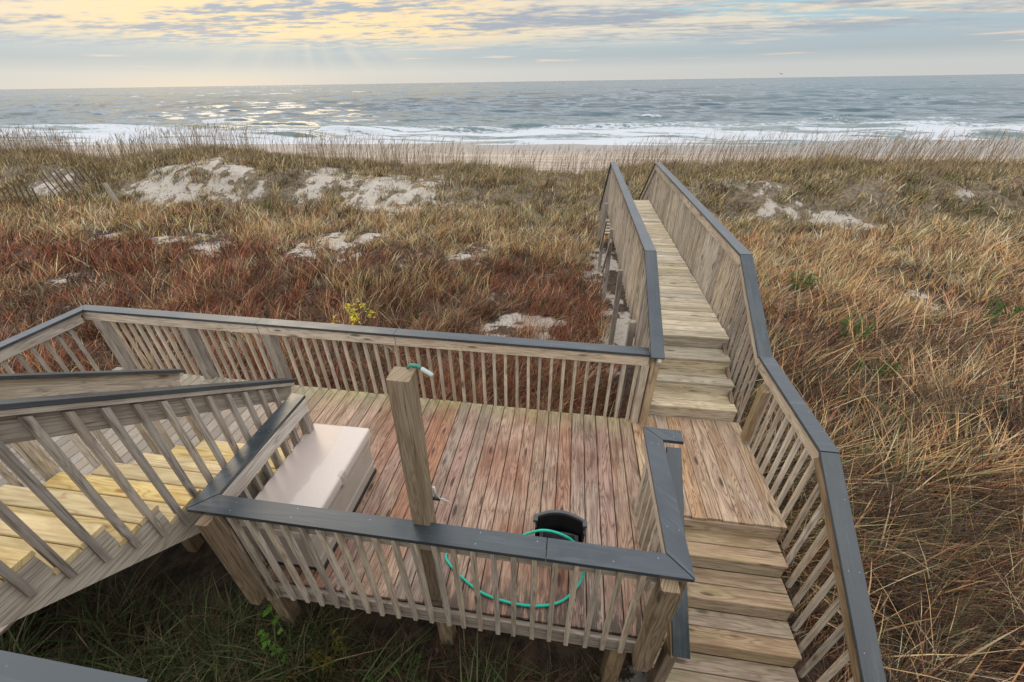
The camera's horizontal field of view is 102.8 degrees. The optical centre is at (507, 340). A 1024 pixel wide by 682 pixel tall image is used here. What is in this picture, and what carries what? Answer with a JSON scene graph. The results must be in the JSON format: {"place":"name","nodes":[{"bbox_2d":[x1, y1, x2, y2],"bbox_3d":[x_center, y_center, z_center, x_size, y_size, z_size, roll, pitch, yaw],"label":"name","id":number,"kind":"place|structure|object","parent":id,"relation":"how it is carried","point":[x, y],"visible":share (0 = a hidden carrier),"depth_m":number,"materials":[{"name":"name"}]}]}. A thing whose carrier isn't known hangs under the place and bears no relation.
{"place":"outdoors","nodes":[
{"label":"outdoors","id":0,"kind":"place"},
{"bbox_2d":[0,548,643,681],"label":"shaded grass","id":1,"kind":"structure","parent":0,"point":[233,634],"depth_m":3.82,"materials":[{"name":"green plant"}]},
{"bbox_2d":[0,137,1023,681],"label":"ground","id":2,"kind":"structure","parent":0,"point":[204,561],"depth_m":13.29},
{"bbox_2d":[0,185,39,206],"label":"sand fence","id":3,"kind":"object","parent":2,"relation":"on","point":[18,196],"visible":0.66,"depth_m":19.13,"materials":[{"name":"brown wood"}]},
{"bbox_2d":[38,161,106,196],"bbox_3d":[-22.341,-8.269,21.098,2.465,1.628,0.535,-25,39,-32],"label":"sand fence","id":4,"kind":"object","parent":2,"relation":"on","point":[72,178],"visible":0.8,"depth_m":20.97,"materials":[{"name":"brown wood"}]},
{"bbox_2d":[0,650,150,681],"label":"railing","id":5,"kind":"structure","parent":2,"relation":"on","point":[15,667],"depth_m":0.38,"materials":[{"name":"wood"}]},
{"bbox_2d":[102,182,119,204],"bbox_3d":[-18.920,-6.872,19.652,0.398,1.426,0.150,4,33,7],"label":"fence post","id":6,"kind":"object","parent":2,"relation":"on","point":[110,191],"visible":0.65,"depth_m":19.49,"materials":[{"name":"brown wood"}]},
{"bbox_2d":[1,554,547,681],"bbox_3d":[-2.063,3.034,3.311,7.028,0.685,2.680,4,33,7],"label":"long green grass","id":7,"kind":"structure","parent":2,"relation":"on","point":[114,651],"depth_m":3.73,"materials":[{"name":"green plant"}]},
{"bbox_2d":[257,604,293,662],"bbox_3d":[-2.066,2.616,3.640,0.130,0.851,0.288,-5,33,-6],"label":"vine","id":8,"kind":"object","parent":2,"relation":"on","point":[263,637],"visible":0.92,"depth_m":3.56,"materials":[{"name":"green plant"}]},
{"bbox_2d":[278,668,300,681],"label":"goldenrod","id":9,"kind":"object","parent":2,"relation":"on","point":[285,680],"visible":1,"depth_m":3.49,"materials":[{"name":"green plant"}]},
{"bbox_2d":[136,252,498,312],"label":"upright reeds","id":10,"kind":"object","parent":2,"relation":"on","point":[415,277],"visible":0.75,"depth_m":10.81,"materials":[{"name":"brown plant"}]},
{"bbox_2d":[304,628,353,677],"bbox_3d":[-1.571,2.777,3.624,0.343,0.611,0.206,-28,42,-36],"label":"goldenrod","id":11,"kind":"object","parent":2,"relation":"on","point":[323,661],"visible":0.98,"depth_m":3.61,"materials":[{"name":"green plant"}]},
{"bbox_2d":[0,367,663,681],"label":"wooden deck","id":12,"kind":"structure","parent":2,"relation":"on","point":[444,424],"depth_m":4.18,"materials":[{"name":"brown wood"}]},
{"bbox_2d":[0,305,99,373],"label":"deck railing","id":13,"kind":"object","parent":12,"relation":"attached to","point":[19,343],"visible":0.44,"depth_m":5.14,"materials":[{"name":"wood"}]},
{"bbox_2d":[0,439,292,627],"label":"wooden stair","id":14,"kind":"object","parent":12,"relation":"on","point":[28,563],"visible":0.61,"depth_m":2.73,"materials":[{"name":"yellow wood"}]},
{"bbox_2d":[0,369,203,486],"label":"stair railing","id":15,"kind":"object","parent":14,"relation":"attached to","point":[36,458],"visible":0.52,"depth_m":3.41,"materials":[{"name":"wood"}]},
{"bbox_2d":[0,378,295,596],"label":"stair railing","id":16,"kind":"object","parent":14,"relation":"attached to","point":[42,420],"visible":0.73,"depth_m":2.50,"materials":[{"name":"wood"}]},
{"bbox_2d":[186,393,313,560],"bbox_3d":[-2.086,1.308,3.686,0.152,1.106,1.268,4,33,7],"label":"deck railing","id":17,"kind":"object","parent":12,"relation":"attached to","point":[239,471],"visible":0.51,"depth_m":3.43,"materials":[{"name":"wood"}]},
{"bbox_2d":[240,423,376,570],"bbox_3d":[-1.753,1.403,3.800,0.621,0.608,1.144,4,33,7],"label":"storage box","id":18,"kind":"object","parent":12,"relation":"on","point":[327,466],"visible":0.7,"depth_m":3.66,"materials":[{"name":"beige plastic"}]},
{"bbox_2d":[82,304,649,434],"bbox_3d":[-2.113,0.332,5.312,7.471,1.201,0.144,4,33,8],"label":"deck railing","id":19,"kind":"object","parent":12,"relation":"attached to","point":[106,318],"visible":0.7,"depth_m":5.14,"materials":[{"name":"wood"}]},
{"bbox_2d":[386,366,442,607],"bbox_3d":[-0.574,1.254,2.825,0.192,2.573,0.122,4,33,7],"label":"wooden post","id":20,"kind":"object","parent":12,"relation":"attached to","point":[403,390],"visible":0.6,"depth_m":2.38,"materials":[{"name":"brown wood"}]},
{"bbox_2d":[406,363,433,376],"bbox_3d":[-0.466,0.154,2.166,0.147,0.074,0.032,4,33,7],"label":"hose nozzle","id":21,"kind":"object","parent":20,"relation":"hanging from","point":[425,371],"visible":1,"depth_m":2.15,"materials":[{"name":"white plastic"}]},
{"bbox_2d":[432,486,451,503],"bbox_3d":[-0.448,1.033,2.740,0.134,0.170,0.027,-2,32,-1],"label":"water tap","id":22,"kind":"object","parent":20,"relation":"attached to","point":[435,497],"visible":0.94,"depth_m":2.75,"materials":[{"name":"silver metal"}]},
{"bbox_2d":[186,495,694,671],"bbox_3d":[-0.563,1.825,3.016,3.400,1.301,0.222,4,33,7],"label":"deck railing","id":23,"kind":"object","parent":12,"relation":"attached to","point":[668,575],"visible":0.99,"depth_m":2.80,"materials":[{"name":"wood"}]},
{"bbox_2d":[445,529,584,607],"bbox_3d":[0.027,1.779,3.285,1.201,0.465,0.423,4,33,7],"label":"garden hose","id":24,"kind":"object","parent":12,"relation":"on","point":[522,604],"visible":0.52,"depth_m":3.27,"materials":[{"name":"green rubber"}]},
{"bbox_2d":[533,510,586,549],"bbox_3d":[0.433,1.683,3.485,0.444,0.412,0.260,4,33,7],"label":"hose tub","id":25,"kind":"object","parent":12,"relation":"on","point":[571,525],"visible":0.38,"depth_m":3.50,"materials":[{"name":"black plastic"}]},
{"bbox_2d":[634,426,694,608],"bbox_3d":[1.223,1.580,3.265,0.305,1.201,1.260,4,33,7],"label":"deck railing","id":26,"kind":"object","parent":12,"relation":"attached to","point":[656,490],"visible":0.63,"depth_m":3.10,"materials":[{"name":"wood"}]},
{"bbox_2d":[332,299,386,393],"bbox_3d":[-2.092,0.362,6.029,0.501,2.109,0.509,4,33,7],"label":"leafy shrub","id":27,"kind":"object","parent":2,"relation":"on","point":[355,318],"visible":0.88,"depth_m":5.79,"materials":[{"name":"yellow plant"}]},
{"bbox_2d":[366,653,426,681],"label":"weed","id":28,"kind":"object","parent":2,"relation":"on","point":[409,661],"visible":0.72,"depth_m":3.71,"materials":[{"name":"green plant"}]},
{"bbox_2d":[0,141,1023,681],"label":"dune grass","id":29,"kind":"structure","parent":2,"relation":"on","point":[988,243],"depth_m":10.02,"materials":[{"name":"brown plant"}]},
{"bbox_2d":[0,119,1023,193],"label":"sea oats","id":30,"kind":"object","parent":2,"relation":"on","point":[387,161],"visible":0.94,"depth_m":21.34,"materials":[{"name":"beige plant"}]},
{"bbox_2d":[598,214,610,243],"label":"beach steps","id":31,"kind":"structure","parent":2,"relation":"on","point":[607,230],"depth_m":13.69,"materials":[{"name":"brown wood"}]},
{"bbox_2d":[597,200,729,417],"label":"boardwalk","id":32,"kind":"structure","parent":2,"relation":"on","point":[686,311],"depth_m":6.55,"materials":[{"name":"brown wood"}]},
{"bbox_2d":[598,162,664,425],"bbox_3d":[2.382,-2.069,9.162,0.140,2.773,10.704,4,33,7],"label":"walkway railing","id":33,"kind":"object","parent":32,"relation":"attached to","point":[636,251],"visible":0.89,"depth_m":5.70,"materials":[{"name":"wood"}]},
{"bbox_2d":[649,336,736,421],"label":"walkway steps","id":34,"kind":"structure","parent":32,"relation":"attached to","point":[693,381],"depth_m":5.11,"materials":[{"name":"brown wood"}]},
{"bbox_2d":[638,162,772,422],"bbox_3d":[3.506,-2.035,9.081,0.140,2.773,10.547,4,33,7],"label":"walkway railing","id":35,"kind":"object","parent":32,"relation":"attached to","point":[691,222],"visible":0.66,"depth_m":5.84,"materials":[{"name":"wood"}]},
{"bbox_2d":[632,415,786,539],"bbox_3d":[2.062,1.899,4.794,1.264,1.402,1.391,4,33,7],"label":"stair landing","id":36,"kind":"object","parent":2,"relation":"on","point":[723,478],"visible":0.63,"depth_m":4.28,"materials":[{"name":"brown wood"}]},
{"bbox_2d":[740,357,886,681],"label":"stair railing","id":37,"kind":"object","parent":36,"relation":"attached to","point":[862,652],"visible":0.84,"depth_m":3.27,"materials":[{"name":"wood"}]},
{"bbox_2d":[647,517,801,681],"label":"front steps","id":38,"kind":"structure","parent":2,"relation":"on","point":[732,547],"depth_m":3.59,"materials":[{"name":"brown wood"}]},
{"bbox_2d":[647,447,689,681],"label":"stair handrail","id":39,"kind":"object","parent":38,"relation":"attached to","point":[676,644],"visible":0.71,"depth_m":3.00,"materials":[{"name":"wood"}]},
{"bbox_2d":[789,270,822,292],"bbox_3d":[7.490,-1.526,10.436,0.690,0.629,0.653,4,33,7],"label":"leafy shrub","id":40,"kind":"object","parent":2,"relation":"on","point":[792,273],"visible":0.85,"depth_m":10.36,"materials":[{"name":"green plant"}]},
{"bbox_2d":[840,313,877,346],"bbox_3d":[7.049,-0.207,8.303,0.604,0.638,0.556,23,39,32],"label":"leafy shrub","id":41,"kind":"object","parent":2,"relation":"on","point":[856,330],"visible":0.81,"depth_m":8.26,"materials":[{"name":"green plant"}]},
{"bbox_2d":[713,245,1023,681],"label":"golden reeds","id":42,"kind":"object","parent":2,"relation":"on","point":[1017,451],"visible":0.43,"depth_m":5.64,"materials":[{"name":"brown plant"}]},
{"bbox_2d":[855,353,900,382],"bbox_3d":[6.404,0.569,7.087,0.747,0.577,0.468,4,33,7],"label":"leafy shrub","id":43,"kind":"object","parent":2,"relation":"on","point":[861,365],"visible":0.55,"depth_m":7.05,"materials":[{"name":"green plant"}]},
{"bbox_2d":[958,484,982,504],"bbox_3d":[5.778,1.960,5.192,0.500,0.179,0.245,-10,34,-14],"label":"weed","id":44,"kind":"object","parent":2,"relation":"on","point":[966,494],"visible":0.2,"depth_m":5.17,"materials":[{"name":"green plant"}]},
{"bbox_2d":[983,295,1023,326],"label":"leafy shrub","id":45,"kind":"object","parent":2,"relation":"on","point":[1019,309],"visible":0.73,"depth_m":8.87,"materials":[{"name":"green plant"}]},
{"bbox_2d":[0,74,1023,145],"bbox_3d":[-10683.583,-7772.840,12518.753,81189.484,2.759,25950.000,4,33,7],"label":"sea","id":46,"kind":"structure","parent":0,"point":[611,112],"depth_m":128.05,"materials":[{"name":"liquid"}]},
{"bbox_2d":[0,0,1023,88],"label":"sky","id":47,"kind":"structure","parent":0,"point":[45,44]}
]}

